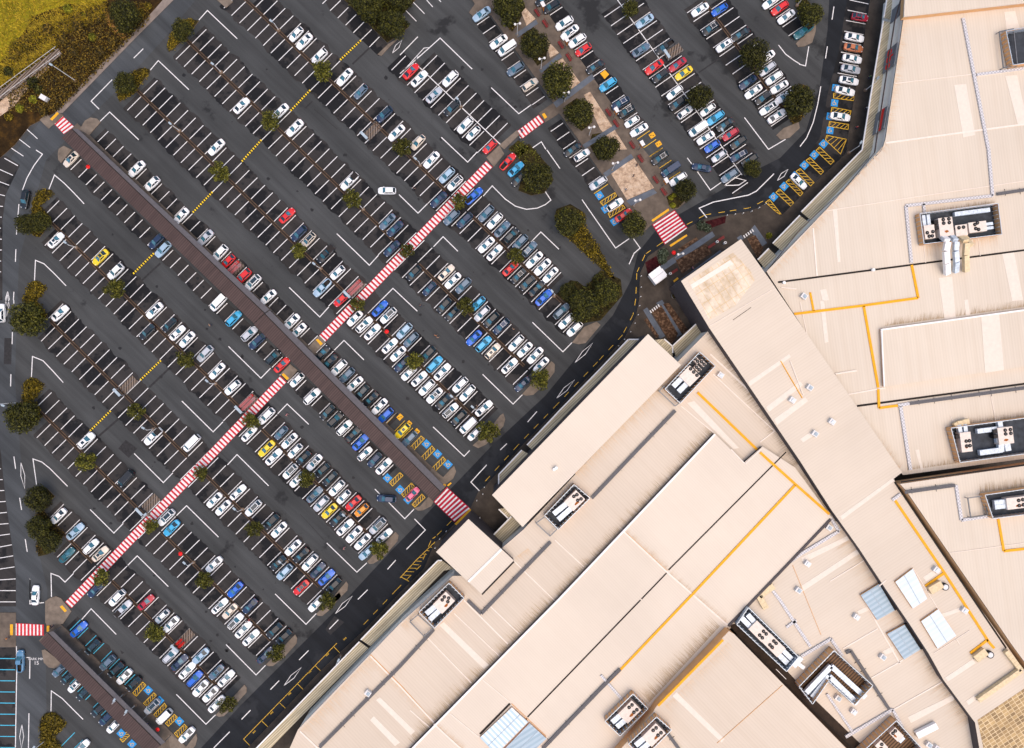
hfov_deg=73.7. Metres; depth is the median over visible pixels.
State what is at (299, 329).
parked car
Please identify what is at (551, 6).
parked suv
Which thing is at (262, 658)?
parked car
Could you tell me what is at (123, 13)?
tree
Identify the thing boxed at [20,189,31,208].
parked suv
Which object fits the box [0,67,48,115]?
dirt path
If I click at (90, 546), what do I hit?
parked suv
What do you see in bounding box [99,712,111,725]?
parked suv
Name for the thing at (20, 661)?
pickup truck
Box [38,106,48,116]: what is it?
brown shrub
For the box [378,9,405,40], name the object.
tree
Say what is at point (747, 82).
parked car
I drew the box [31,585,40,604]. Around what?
parked car
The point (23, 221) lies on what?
tree
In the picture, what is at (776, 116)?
parked car
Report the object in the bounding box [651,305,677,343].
garden ground
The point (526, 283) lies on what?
parked suv
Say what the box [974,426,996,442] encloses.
roof duct
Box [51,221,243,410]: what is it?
median kerb
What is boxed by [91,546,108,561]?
parked car
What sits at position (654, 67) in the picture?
parked car
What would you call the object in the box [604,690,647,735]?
plant enclosure
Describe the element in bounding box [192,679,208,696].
parked car
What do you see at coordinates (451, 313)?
parked car
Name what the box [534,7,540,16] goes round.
bench
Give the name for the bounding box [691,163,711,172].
parked car
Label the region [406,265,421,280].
parked suv
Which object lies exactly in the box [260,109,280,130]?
tree
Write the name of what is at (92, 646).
parked suv
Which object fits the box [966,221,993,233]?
air conditioner
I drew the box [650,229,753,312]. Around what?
garden step edging path
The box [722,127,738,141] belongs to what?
parked suv
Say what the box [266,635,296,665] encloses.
traffic island kerb
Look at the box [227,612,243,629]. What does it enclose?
parked suv
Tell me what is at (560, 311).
parked suv
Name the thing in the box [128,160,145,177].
parked car
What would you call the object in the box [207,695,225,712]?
parked car
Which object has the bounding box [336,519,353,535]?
parked car
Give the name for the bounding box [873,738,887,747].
air conditioner
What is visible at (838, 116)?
parked car
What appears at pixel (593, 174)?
parking bay surface
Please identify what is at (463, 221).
parked suv
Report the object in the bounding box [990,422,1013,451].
air conditioner
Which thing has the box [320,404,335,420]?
parked suv
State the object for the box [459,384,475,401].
parked suv
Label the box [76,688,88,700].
parked suv
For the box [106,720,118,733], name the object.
parked car
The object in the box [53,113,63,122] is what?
footpath pavement
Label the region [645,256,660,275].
garden ground
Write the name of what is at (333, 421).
parked suv
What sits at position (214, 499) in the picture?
parked car
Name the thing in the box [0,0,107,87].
grass
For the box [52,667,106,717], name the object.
parking bay surface
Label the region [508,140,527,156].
planted bed
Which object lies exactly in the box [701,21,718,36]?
parked suv
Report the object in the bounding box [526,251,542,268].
parked car
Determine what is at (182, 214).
parked car
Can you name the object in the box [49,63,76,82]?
tall lamp
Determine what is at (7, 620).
footpath pavement
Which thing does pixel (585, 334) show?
traffic island kerb
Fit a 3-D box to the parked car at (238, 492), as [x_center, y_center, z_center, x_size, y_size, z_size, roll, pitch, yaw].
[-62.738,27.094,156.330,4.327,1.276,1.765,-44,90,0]
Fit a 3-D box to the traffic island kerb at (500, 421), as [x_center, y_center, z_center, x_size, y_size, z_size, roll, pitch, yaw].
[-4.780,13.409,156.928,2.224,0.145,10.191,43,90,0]
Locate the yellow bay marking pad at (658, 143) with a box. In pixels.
[396,132,661,432]
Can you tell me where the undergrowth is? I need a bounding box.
[7,0,149,111]
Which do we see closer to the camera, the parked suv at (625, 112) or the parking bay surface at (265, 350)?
the parked suv at (625, 112)
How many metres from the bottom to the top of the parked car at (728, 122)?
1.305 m
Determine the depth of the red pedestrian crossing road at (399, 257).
156.93 m
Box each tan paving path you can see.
[522,8,534,25]
[548,44,558,56]
[555,58,579,87]
[584,92,626,149]
[611,159,653,199]
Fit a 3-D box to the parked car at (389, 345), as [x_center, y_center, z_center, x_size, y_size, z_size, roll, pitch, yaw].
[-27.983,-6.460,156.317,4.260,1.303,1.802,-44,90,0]
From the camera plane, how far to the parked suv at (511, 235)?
155.86 m
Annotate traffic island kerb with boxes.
[42,649,60,667]
[45,596,70,624]
[58,146,71,162]
[80,118,100,134]
[168,733,196,747]
[216,685,246,716]
[218,0,232,7]
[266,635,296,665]
[280,364,296,380]
[308,336,324,353]
[317,594,338,615]
[334,582,347,601]
[367,532,398,563]
[377,38,397,55]
[415,497,432,510]
[430,466,455,483]
[473,414,504,447]
[486,146,503,166]
[499,130,519,148]
[522,361,554,395]
[572,322,599,343]
[776,122,799,139]
[796,24,815,46]
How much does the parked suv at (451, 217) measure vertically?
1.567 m
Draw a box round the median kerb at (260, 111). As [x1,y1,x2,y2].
[185,37,395,241]
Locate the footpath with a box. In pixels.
[55,0,172,112]
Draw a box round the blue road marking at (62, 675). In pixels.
[0,620,134,747]
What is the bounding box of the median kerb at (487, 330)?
[419,263,524,366]
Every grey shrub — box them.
[657,248,669,258]
[657,256,666,264]
[696,220,706,230]
[703,223,711,231]
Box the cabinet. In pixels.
[39,94,49,102]
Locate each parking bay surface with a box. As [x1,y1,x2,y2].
[0,156,19,299]
[0,451,15,605]
[0,647,15,746]
[34,421,273,656]
[35,389,288,643]
[37,325,324,605]
[41,229,375,554]
[44,197,390,540]
[47,300,341,590]
[47,501,240,692]
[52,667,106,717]
[54,541,224,707]
[66,617,137,686]
[68,156,396,476]
[94,128,397,425]
[123,94,480,439]
[141,77,497,422]
[173,43,530,386]
[190,25,544,372]
[220,0,574,335]
[253,0,562,288]
[325,0,386,55]
[388,53,492,154]
[420,52,510,139]
[474,15,546,107]
[545,0,644,130]
[548,120,601,185]
[601,2,750,196]
[620,0,753,167]
[684,0,788,129]
[710,0,791,96]
[760,0,801,38]
[768,0,867,215]
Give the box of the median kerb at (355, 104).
[244,0,445,190]
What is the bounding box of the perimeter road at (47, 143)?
[0,0,194,747]
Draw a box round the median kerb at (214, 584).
[161,533,271,641]
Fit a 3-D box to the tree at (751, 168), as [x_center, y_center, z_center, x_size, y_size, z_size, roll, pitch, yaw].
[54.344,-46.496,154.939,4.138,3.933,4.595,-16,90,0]
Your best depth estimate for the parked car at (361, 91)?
156.07 m
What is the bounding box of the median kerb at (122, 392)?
[50,320,187,457]
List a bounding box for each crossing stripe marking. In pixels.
[16,624,41,634]
[56,118,73,132]
[435,488,468,520]
[518,116,542,136]
[654,211,686,243]
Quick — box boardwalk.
[0,46,61,99]
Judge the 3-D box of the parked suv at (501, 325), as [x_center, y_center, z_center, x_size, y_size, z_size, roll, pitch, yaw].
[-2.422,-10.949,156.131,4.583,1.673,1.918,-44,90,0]
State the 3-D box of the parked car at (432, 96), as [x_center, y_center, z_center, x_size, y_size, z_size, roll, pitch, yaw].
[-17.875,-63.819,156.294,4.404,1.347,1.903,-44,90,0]
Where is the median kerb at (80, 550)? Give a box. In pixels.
[57,526,93,563]
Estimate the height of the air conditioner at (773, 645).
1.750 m
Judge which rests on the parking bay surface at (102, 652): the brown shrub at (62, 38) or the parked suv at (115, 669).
the parked suv at (115, 669)
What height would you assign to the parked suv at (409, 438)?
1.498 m
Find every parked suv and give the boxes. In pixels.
[0,304,6,321]
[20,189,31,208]
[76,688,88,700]
[77,432,95,448]
[83,538,99,553]
[85,638,101,654]
[91,704,103,716]
[99,654,116,670]
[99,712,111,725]
[107,263,124,279]
[107,661,125,677]
[109,589,125,605]
[126,675,142,691]
[139,323,155,339]
[144,698,160,714]
[148,233,164,249]
[155,241,171,257]
[158,508,175,525]
[162,317,177,332]
[162,647,178,663]
[186,670,202,686]
[197,345,213,361]
[213,245,228,260]
[224,380,240,394]
[225,310,241,326]
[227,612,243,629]
[237,268,251,283]
[241,326,257,341]
[245,274,261,290]
[245,499,261,516]
[248,333,265,349]
[258,407,275,424]
[264,513,280,529]
[265,349,281,364]
[266,621,283,637]
[270,554,286,570]
[276,563,292,579]
[276,628,292,643]
[283,463,297,478]
[289,472,304,487]
[291,225,307,241]
[301,232,316,246]
[302,553,318,570]
[303,388,320,404]
[312,48,327,63]
[313,495,329,511]
[315,462,330,477]
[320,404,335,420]
[322,470,338,485]
[326,577,341,592]
[327,411,344,427]
[329,480,345,495]
[331,360,347,375]
[336,420,352,435]
[339,367,355,382]
[355,316,372,332]
[355,384,369,399]
[367,452,382,467]
[369,517,386,533]
[376,106,392,122]
[377,494,396,502]
[378,187,395,194]
[378,407,393,422]
[380,307,396,323]
[394,423,410,438]
[396,323,412,338]
[401,368,416,380]
[402,430,417,446]
[403,332,418,347]
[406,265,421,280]
[418,379,434,395]
[421,346,436,362]
[426,356,442,372]
[436,297,451,313]
[439,167,454,183]
[442,70,458,86]
[442,403,458,418]
[443,99,459,116]
[443,209,459,225]
[447,175,462,190]
[451,409,466,425]
[452,377,468,392]
[455,277,471,293]
[456,212,472,228]
[457,117,473,133]
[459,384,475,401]
[474,305,490,321]
[475,336,491,351]
[478,205,494,222]
[483,312,499,327]
[484,343,500,358]
[487,213,502,229]
[493,318,509,334]
[504,228,518,243]
[506,61,524,76]
[508,335,523,350]
[510,268,526,283]
[512,234,527,248]
[519,275,535,290]
[522,78,538,91]
[522,241,536,257]
[543,0,559,14]
[553,303,568,319]
[555,16,573,30]
[558,313,573,328]
[566,321,582,336]
[568,33,586,48]
[589,176,607,190]
[599,77,616,91]
[606,198,623,211]
[611,96,629,110]
[617,104,634,118]
[651,68,669,83]
[651,151,668,165]
[666,85,682,99]
[669,96,685,110]
[669,172,686,186]
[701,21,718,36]
[707,110,724,125]
[715,38,732,52]
[720,168,738,183]
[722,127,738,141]
[729,135,746,149]
[729,149,747,162]
[741,153,758,166]
[754,90,771,105]
[759,61,775,76]
[765,71,782,85]
[770,0,788,15]
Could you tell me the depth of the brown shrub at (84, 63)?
156.12 m
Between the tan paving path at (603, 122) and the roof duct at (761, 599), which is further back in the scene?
the tan paving path at (603, 122)
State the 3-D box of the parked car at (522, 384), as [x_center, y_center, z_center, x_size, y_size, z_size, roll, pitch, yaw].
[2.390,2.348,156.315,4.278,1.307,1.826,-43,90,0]
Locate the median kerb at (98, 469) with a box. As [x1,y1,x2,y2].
[40,410,144,515]
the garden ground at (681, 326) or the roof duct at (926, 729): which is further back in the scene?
the garden ground at (681, 326)
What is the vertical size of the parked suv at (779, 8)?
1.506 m
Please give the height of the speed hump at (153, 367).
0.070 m
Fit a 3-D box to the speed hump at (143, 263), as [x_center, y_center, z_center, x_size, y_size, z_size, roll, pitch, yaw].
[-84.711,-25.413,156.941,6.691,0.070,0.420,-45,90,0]
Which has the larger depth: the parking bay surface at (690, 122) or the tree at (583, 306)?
the parking bay surface at (690, 122)
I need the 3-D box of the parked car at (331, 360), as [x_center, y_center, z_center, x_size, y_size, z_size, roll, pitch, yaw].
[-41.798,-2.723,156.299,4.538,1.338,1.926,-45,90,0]
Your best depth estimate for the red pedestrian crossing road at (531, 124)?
156.93 m
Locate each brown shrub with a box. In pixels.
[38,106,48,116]
[42,23,53,34]
[58,35,68,45]
[67,45,79,57]
[71,19,83,32]
[80,59,91,68]
[94,45,107,57]
[108,36,117,46]
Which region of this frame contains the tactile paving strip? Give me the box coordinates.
[10,70,686,634]
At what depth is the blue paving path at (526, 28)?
156.85 m
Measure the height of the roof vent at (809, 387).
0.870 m
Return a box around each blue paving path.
[515,20,537,37]
[539,54,561,72]
[553,74,593,107]
[583,125,616,148]
[603,154,632,176]
[627,189,656,205]
[643,308,664,338]
[656,300,681,336]
[660,232,714,269]
[675,250,720,283]
[751,225,766,245]
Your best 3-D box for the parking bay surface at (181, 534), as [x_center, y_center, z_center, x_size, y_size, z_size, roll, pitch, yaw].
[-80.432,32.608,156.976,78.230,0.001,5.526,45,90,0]
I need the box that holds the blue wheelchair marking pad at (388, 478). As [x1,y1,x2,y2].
[116,84,838,747]
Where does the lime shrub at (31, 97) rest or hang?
on the ground at (453, 26)
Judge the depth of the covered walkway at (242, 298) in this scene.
153.78 m
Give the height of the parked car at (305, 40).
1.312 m
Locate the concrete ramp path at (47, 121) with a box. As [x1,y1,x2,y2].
[40,115,54,128]
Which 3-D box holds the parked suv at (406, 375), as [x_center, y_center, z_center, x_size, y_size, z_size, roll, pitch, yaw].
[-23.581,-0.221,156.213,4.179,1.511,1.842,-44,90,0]
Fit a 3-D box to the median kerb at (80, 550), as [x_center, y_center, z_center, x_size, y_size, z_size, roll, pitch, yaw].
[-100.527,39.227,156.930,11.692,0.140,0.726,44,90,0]
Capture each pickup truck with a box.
[15,650,25,671]
[113,600,132,617]
[144,427,162,444]
[313,278,331,296]
[316,244,334,263]
[340,172,358,190]
[465,187,482,204]
[499,153,515,170]
[655,39,674,54]
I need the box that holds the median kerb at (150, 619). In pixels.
[111,580,217,685]
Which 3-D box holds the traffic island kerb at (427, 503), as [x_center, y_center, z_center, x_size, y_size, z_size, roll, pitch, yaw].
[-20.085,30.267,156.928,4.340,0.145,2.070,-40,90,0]
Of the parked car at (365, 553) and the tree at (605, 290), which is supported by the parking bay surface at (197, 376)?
the parked car at (365, 553)
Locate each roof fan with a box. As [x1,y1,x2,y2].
[942,583,948,590]
[986,650,993,658]
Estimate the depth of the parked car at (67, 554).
156.09 m
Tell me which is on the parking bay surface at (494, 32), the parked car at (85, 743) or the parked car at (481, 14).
the parked car at (481, 14)
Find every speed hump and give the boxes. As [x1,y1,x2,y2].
[90,410,110,430]
[133,253,153,273]
[140,360,160,379]
[192,191,212,212]
[241,139,261,161]
[290,89,310,110]
[340,40,360,59]
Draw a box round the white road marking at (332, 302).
[0,0,867,747]
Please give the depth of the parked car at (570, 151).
156.07 m
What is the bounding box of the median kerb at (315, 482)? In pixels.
[261,429,370,534]
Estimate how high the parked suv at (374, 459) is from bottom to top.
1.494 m
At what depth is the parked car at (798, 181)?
156.08 m
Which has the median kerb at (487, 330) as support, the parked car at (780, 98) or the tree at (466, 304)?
the tree at (466, 304)
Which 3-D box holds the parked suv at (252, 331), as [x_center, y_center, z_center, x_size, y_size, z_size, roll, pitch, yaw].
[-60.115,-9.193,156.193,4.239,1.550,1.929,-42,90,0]
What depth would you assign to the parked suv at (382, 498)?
155.83 m
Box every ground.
[0,0,161,157]
[3,0,828,747]
[644,318,658,337]
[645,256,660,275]
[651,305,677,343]
[663,303,687,334]
[676,244,711,273]
[679,237,697,251]
[702,216,725,227]
[748,235,762,257]
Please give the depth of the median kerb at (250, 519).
156.86 m
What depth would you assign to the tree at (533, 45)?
152.03 m
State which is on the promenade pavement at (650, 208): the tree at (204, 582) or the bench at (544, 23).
the bench at (544, 23)
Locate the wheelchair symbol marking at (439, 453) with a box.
[119,85,835,745]
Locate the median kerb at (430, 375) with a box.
[366,313,477,418]
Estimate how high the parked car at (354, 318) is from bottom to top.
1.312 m
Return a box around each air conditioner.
[425,590,454,621]
[552,489,584,520]
[610,697,640,728]
[633,720,664,747]
[671,365,699,393]
[691,357,699,363]
[692,365,701,371]
[699,359,705,366]
[741,612,769,641]
[762,631,793,664]
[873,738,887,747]
[886,725,904,742]
[921,214,935,239]
[931,217,959,275]
[953,224,973,272]
[953,424,972,451]
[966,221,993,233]
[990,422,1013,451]
[992,494,1023,509]
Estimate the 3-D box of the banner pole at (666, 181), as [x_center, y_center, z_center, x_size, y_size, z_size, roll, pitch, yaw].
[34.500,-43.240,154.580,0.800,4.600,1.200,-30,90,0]
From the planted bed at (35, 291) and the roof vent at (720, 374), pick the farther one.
the planted bed at (35, 291)
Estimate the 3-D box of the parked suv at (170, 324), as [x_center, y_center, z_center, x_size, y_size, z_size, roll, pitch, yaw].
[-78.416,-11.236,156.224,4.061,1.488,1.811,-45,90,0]
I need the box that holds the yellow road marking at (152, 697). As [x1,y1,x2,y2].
[120,93,853,745]
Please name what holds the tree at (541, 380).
on the traffic island kerb at (530, 389)
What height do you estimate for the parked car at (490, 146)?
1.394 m
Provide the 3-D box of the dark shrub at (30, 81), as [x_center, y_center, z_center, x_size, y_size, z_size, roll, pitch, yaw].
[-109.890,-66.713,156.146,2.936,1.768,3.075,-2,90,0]
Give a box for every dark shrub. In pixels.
[3,66,14,77]
[25,76,39,88]
[34,86,42,94]
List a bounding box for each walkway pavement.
[39,624,182,747]
[72,123,323,362]
[345,385,437,472]
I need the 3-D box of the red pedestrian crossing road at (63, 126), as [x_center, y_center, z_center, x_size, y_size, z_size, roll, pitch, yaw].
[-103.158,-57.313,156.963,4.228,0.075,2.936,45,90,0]
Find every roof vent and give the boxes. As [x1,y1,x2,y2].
[364,688,371,696]
[716,371,724,378]
[788,396,796,403]
[794,586,802,593]
[799,292,807,299]
[803,560,811,566]
[805,384,813,390]
[811,430,818,437]
[825,524,832,531]
[827,418,835,425]
[833,694,841,701]
[849,707,857,715]
[852,612,859,620]
[878,652,886,660]
[924,740,932,747]
[931,565,940,573]
[960,606,968,613]
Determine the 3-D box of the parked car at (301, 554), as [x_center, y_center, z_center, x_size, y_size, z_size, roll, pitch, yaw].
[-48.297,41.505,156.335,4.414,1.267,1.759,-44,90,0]
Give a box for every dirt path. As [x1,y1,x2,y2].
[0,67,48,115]
[104,9,125,38]
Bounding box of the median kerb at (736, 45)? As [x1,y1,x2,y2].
[703,1,783,108]
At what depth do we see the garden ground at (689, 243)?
156.85 m
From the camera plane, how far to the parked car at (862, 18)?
156.05 m
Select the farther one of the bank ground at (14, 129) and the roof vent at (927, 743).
the bank ground at (14, 129)
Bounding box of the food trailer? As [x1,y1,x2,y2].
[648,266,666,285]
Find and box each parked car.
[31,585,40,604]
[47,232,64,248]
[51,305,69,321]
[51,508,66,523]
[52,664,64,676]
[59,547,75,562]
[60,672,72,684]
[63,151,79,167]
[66,522,84,540]
[67,680,80,692]
[70,621,87,637]
[77,739,89,747]
[87,582,104,597]
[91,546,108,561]
[92,249,109,265]
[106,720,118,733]
[116,668,132,684]
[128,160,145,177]
[137,594,154,609]
[145,176,160,190]
[146,302,163,318]
[155,609,169,623]
[163,519,180,536]
[163,615,179,632]
[169,325,185,340]
[170,653,188,670]
[174,208,189,223]
[178,662,195,678]
[178,726,195,742]
[179,331,195,347]
[192,647,209,663]
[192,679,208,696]
[197,229,213,245]
[202,685,218,702]
[205,556,222,571]
[206,492,222,507]
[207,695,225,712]
[208,139,225,155]
[208,664,224,679]
[209,363,225,379]
[211,597,228,613]
[215,499,231,515]
[217,669,234,686]
[222,254,235,267]
[222,603,237,618]
[227,581,243,597]
[230,484,246,499]
[233,97,249,113]
[235,621,251,638]
[241,426,257,441]
[242,597,258,613]
[242,629,259,645]
[256,646,272,663]
[258,440,275,456]
[260,289,276,304]
[265,448,282,465]
[271,521,287,537]
[273,357,289,372]
[274,103,288,119]
[274,425,288,439]
[279,208,295,223]
[281,433,297,448]
[284,313,300,328]
[284,539,301,555]
[286,119,303,136]
[288,443,302,457]
[289,26,303,41]
[290,372,304,386]
[292,323,306,337]
[293,547,309,562]
[293,579,309,594]
[296,33,312,49]
[296,450,311,464]
[306,454,322,470]
[306,486,322,502]
[308,595,320,611]
[310,562,325,578]
[316,345,330,360]
[318,569,334,585]
[321,503,337,518]
[323,354,337,368]
[329,510,346,526]
[330,265,345,279]
[333,293,347,306]
[336,68,352,86]
[336,489,350,503]
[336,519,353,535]
[345,427,360,441]
[345,495,361,510]
[345,525,362,542]
[347,310,362,326]
[347,376,363,390]
[352,434,368,450]
[354,84,367,99]
[354,503,368,516]
[354,533,370,549]
[357,446,372,460]
[358,545,372,559]
[362,391,378,406]
[364,324,380,339]
[371,300,387,316]
[372,398,387,414]
[375,457,392,474]
[376,528,392,543]
[379,213,395,229]
[382,338,397,353]
[383,240,399,256]
[386,220,403,236]
[388,124,405,141]
[390,346,406,361]
[394,355,409,372]
[402,63,419,79]
[405,487,419,500]
[411,70,427,87]
[411,134,425,150]
[411,371,427,386]
[422,281,436,295]
[423,151,439,168]
[425,87,442,103]
[426,387,442,403]
[430,191,447,207]
[434,363,450,380]
[435,392,452,409]
[438,264,454,280]
[444,272,461,288]
[444,306,460,320]
[466,126,480,140]
[466,330,481,345]
[467,428,479,440]
[472,6,490,21]
[473,296,485,309]
[475,400,492,416]
[478,237,494,252]
[482,139,497,153]
[486,244,502,260]
[490,34,507,49]
[494,221,510,237]
[501,358,517,373]
[502,263,518,276]
[507,161,523,177]
[511,171,525,186]
[514,376,530,391]
[517,342,532,357]
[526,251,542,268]
[527,347,543,363]
[528,280,544,296]
[533,357,548,371]
[534,258,550,275]
[535,0,550,6]
[535,289,552,305]
[542,267,558,282]
[560,24,578,40]
[563,142,581,157]
[573,149,589,161]
[575,43,591,56]
[586,60,603,74]
[614,208,631,222]
[624,115,639,127]
[630,123,647,136]
[631,42,649,57]
[635,13,653,28]
[644,59,663,74]
[668,57,686,72]
[674,66,692,80]
[677,106,692,119]
[691,2,708,16]
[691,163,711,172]
[696,131,714,144]
[700,103,715,116]
[704,139,720,152]
[711,3,727,16]
[711,149,726,162]
[716,118,733,131]
[731,27,749,41]
[738,75,756,89]
[744,84,762,98]
[759,100,778,115]
[762,0,778,9]
[766,50,774,60]
[767,109,785,123]
[770,80,788,94]
[775,90,790,103]
[777,9,794,24]
[790,173,806,189]
[793,23,813,39]
[829,112,849,121]
[834,86,854,96]
[838,76,858,85]
[840,64,859,74]
[842,54,861,64]
[843,43,862,53]
[844,32,863,42]
[851,13,867,22]
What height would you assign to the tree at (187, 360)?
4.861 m
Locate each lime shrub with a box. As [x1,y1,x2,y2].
[15,104,23,112]
[28,95,36,103]
[63,4,72,13]
[88,32,96,41]
[765,232,772,238]
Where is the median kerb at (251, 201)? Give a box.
[136,89,343,292]
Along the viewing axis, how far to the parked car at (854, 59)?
156.08 m
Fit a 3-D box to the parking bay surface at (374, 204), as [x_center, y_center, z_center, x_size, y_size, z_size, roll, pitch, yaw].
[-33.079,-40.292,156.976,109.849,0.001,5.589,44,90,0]
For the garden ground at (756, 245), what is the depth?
156.85 m
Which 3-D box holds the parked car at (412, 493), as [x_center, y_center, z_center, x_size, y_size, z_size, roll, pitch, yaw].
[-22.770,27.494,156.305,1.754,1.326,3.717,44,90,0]
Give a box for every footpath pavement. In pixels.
[0,613,15,646]
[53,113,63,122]
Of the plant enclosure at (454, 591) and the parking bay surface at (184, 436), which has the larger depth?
the parking bay surface at (184, 436)
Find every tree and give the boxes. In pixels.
[2,400,40,433]
[8,301,47,336]
[13,213,34,234]
[22,483,52,512]
[24,515,52,540]
[28,211,51,232]
[36,531,62,553]
[74,452,97,472]
[92,568,109,585]
[102,279,125,298]
[108,0,142,34]
[113,71,137,95]
[127,403,145,420]
[142,518,158,534]
[143,622,165,642]
[171,17,193,43]
[175,351,194,367]
[192,465,207,481]
[194,571,213,588]
[208,160,229,182]
[216,696,237,713]
[241,412,260,430]
[243,521,263,537]
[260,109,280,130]
[266,644,285,662]
[290,242,307,258]
[298,469,315,487]
[311,59,332,82]
[319,590,336,610]
[341,188,361,207]
[349,297,364,311]
[353,0,383,22]
[369,540,388,559]
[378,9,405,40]
[388,0,411,10]
[392,138,412,156]
[399,243,414,258]
[404,352,423,371]
[450,192,467,210]
[455,297,474,316]
[476,420,500,442]
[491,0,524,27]
[507,247,524,266]
[519,28,550,59]
[521,162,553,193]
[529,367,549,390]
[541,60,574,100]
[554,207,585,237]
[559,282,577,301]
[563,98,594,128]
[567,289,600,322]
[592,134,620,160]
[593,278,619,306]
[620,209,646,238]
[622,0,638,18]
[673,178,696,202]
[685,83,713,110]
[738,37,770,74]
[743,159,761,177]
[783,83,815,118]
[797,3,824,26]
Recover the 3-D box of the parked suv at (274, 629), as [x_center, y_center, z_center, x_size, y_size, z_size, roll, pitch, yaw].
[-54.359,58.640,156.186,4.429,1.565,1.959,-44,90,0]
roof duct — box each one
[757,583,775,609]
[792,655,804,669]
[914,721,938,738]
[927,580,943,593]
[952,208,989,216]
[952,418,969,428]
[972,647,988,661]
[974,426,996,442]
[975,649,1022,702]
[977,447,1002,454]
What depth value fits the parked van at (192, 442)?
155.25 m
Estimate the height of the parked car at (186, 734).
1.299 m
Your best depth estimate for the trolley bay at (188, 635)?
156.93 m
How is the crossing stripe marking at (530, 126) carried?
on the red pedestrian crossing road at (531, 124)
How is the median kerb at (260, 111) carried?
on the parking bay surface at (374, 204)
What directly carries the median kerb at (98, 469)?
on the parking bay surface at (181, 534)
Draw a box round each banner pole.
[540,1,545,12]
[564,36,569,47]
[613,107,618,117]
[638,140,644,149]
[662,177,668,185]
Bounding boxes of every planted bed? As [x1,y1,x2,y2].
[20,377,45,428]
[22,280,47,325]
[29,188,54,236]
[35,488,63,555]
[37,711,66,747]
[115,68,149,101]
[167,18,198,51]
[345,0,414,42]
[494,0,524,30]
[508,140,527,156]
[516,144,552,195]
[521,27,547,65]
[554,204,614,278]
[557,270,622,322]
[567,98,591,130]
[590,133,609,159]
[666,191,682,208]
[783,84,807,123]
[795,0,810,26]
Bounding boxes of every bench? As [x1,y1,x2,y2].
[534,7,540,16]
[542,18,548,27]
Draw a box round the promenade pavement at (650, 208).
[469,0,684,233]
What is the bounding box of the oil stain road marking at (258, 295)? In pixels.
[42,1,751,665]
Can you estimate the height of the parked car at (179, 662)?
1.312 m
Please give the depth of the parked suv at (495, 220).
155.92 m
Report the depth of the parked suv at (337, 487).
155.84 m
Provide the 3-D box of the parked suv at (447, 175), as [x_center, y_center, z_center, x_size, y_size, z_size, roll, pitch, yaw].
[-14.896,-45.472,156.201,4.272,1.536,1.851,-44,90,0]
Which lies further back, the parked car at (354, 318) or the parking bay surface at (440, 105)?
the parking bay surface at (440, 105)
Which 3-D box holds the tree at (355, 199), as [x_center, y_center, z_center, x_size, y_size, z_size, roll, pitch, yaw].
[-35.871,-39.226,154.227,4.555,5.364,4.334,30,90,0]
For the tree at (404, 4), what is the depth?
152.96 m
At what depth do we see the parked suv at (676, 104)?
155.88 m
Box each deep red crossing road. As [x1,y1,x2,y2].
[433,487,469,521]
[652,210,686,243]
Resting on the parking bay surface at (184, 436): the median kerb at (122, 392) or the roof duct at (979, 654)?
the median kerb at (122, 392)
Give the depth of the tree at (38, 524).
152.68 m
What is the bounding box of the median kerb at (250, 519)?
[206,475,319,587]
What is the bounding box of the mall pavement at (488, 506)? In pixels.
[248,0,1023,747]
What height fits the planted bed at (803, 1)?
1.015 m
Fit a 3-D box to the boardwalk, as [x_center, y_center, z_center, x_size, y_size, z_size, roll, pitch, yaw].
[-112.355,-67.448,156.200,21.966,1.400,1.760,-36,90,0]
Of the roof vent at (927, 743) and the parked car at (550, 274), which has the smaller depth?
the roof vent at (927, 743)
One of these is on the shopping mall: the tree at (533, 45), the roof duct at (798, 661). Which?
the roof duct at (798, 661)
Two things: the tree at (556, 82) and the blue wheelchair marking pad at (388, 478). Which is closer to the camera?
the tree at (556, 82)
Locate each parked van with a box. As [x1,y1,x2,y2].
[117,469,134,486]
[156,708,172,724]
[183,434,200,451]
[210,293,227,310]
[459,417,476,433]
[498,39,516,56]
[661,161,680,177]
[688,120,708,136]
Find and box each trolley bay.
[113,376,137,395]
[134,494,159,515]
[170,629,194,652]
[232,259,243,275]
[234,393,257,413]
[342,278,364,297]
[359,121,381,140]
[663,42,683,60]
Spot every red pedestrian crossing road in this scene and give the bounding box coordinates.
[16,623,43,635]
[55,117,72,133]
[66,376,285,607]
[320,161,491,341]
[519,115,543,137]
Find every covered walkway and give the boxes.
[40,627,170,747]
[62,129,271,322]
[254,311,444,500]
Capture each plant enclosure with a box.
[410,581,464,636]
[536,483,589,535]
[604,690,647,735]
[627,713,671,747]
[659,352,714,405]
[735,606,798,671]
[795,646,872,704]
[856,715,920,747]
[915,203,1001,245]
[946,417,1023,462]
[964,487,1023,518]
[996,27,1023,69]
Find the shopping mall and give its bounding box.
[256,0,1023,747]
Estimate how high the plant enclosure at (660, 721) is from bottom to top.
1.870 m
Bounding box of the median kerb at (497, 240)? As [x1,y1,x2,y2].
[472,215,571,312]
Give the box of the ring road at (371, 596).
[201,0,869,747]
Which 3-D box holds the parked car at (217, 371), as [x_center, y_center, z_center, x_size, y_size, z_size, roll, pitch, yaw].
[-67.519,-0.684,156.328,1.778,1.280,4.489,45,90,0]
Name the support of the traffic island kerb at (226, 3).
on the ground at (453, 26)
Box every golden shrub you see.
[4,112,13,120]
[10,40,18,48]
[19,43,29,51]
[137,8,145,16]
[144,2,151,9]

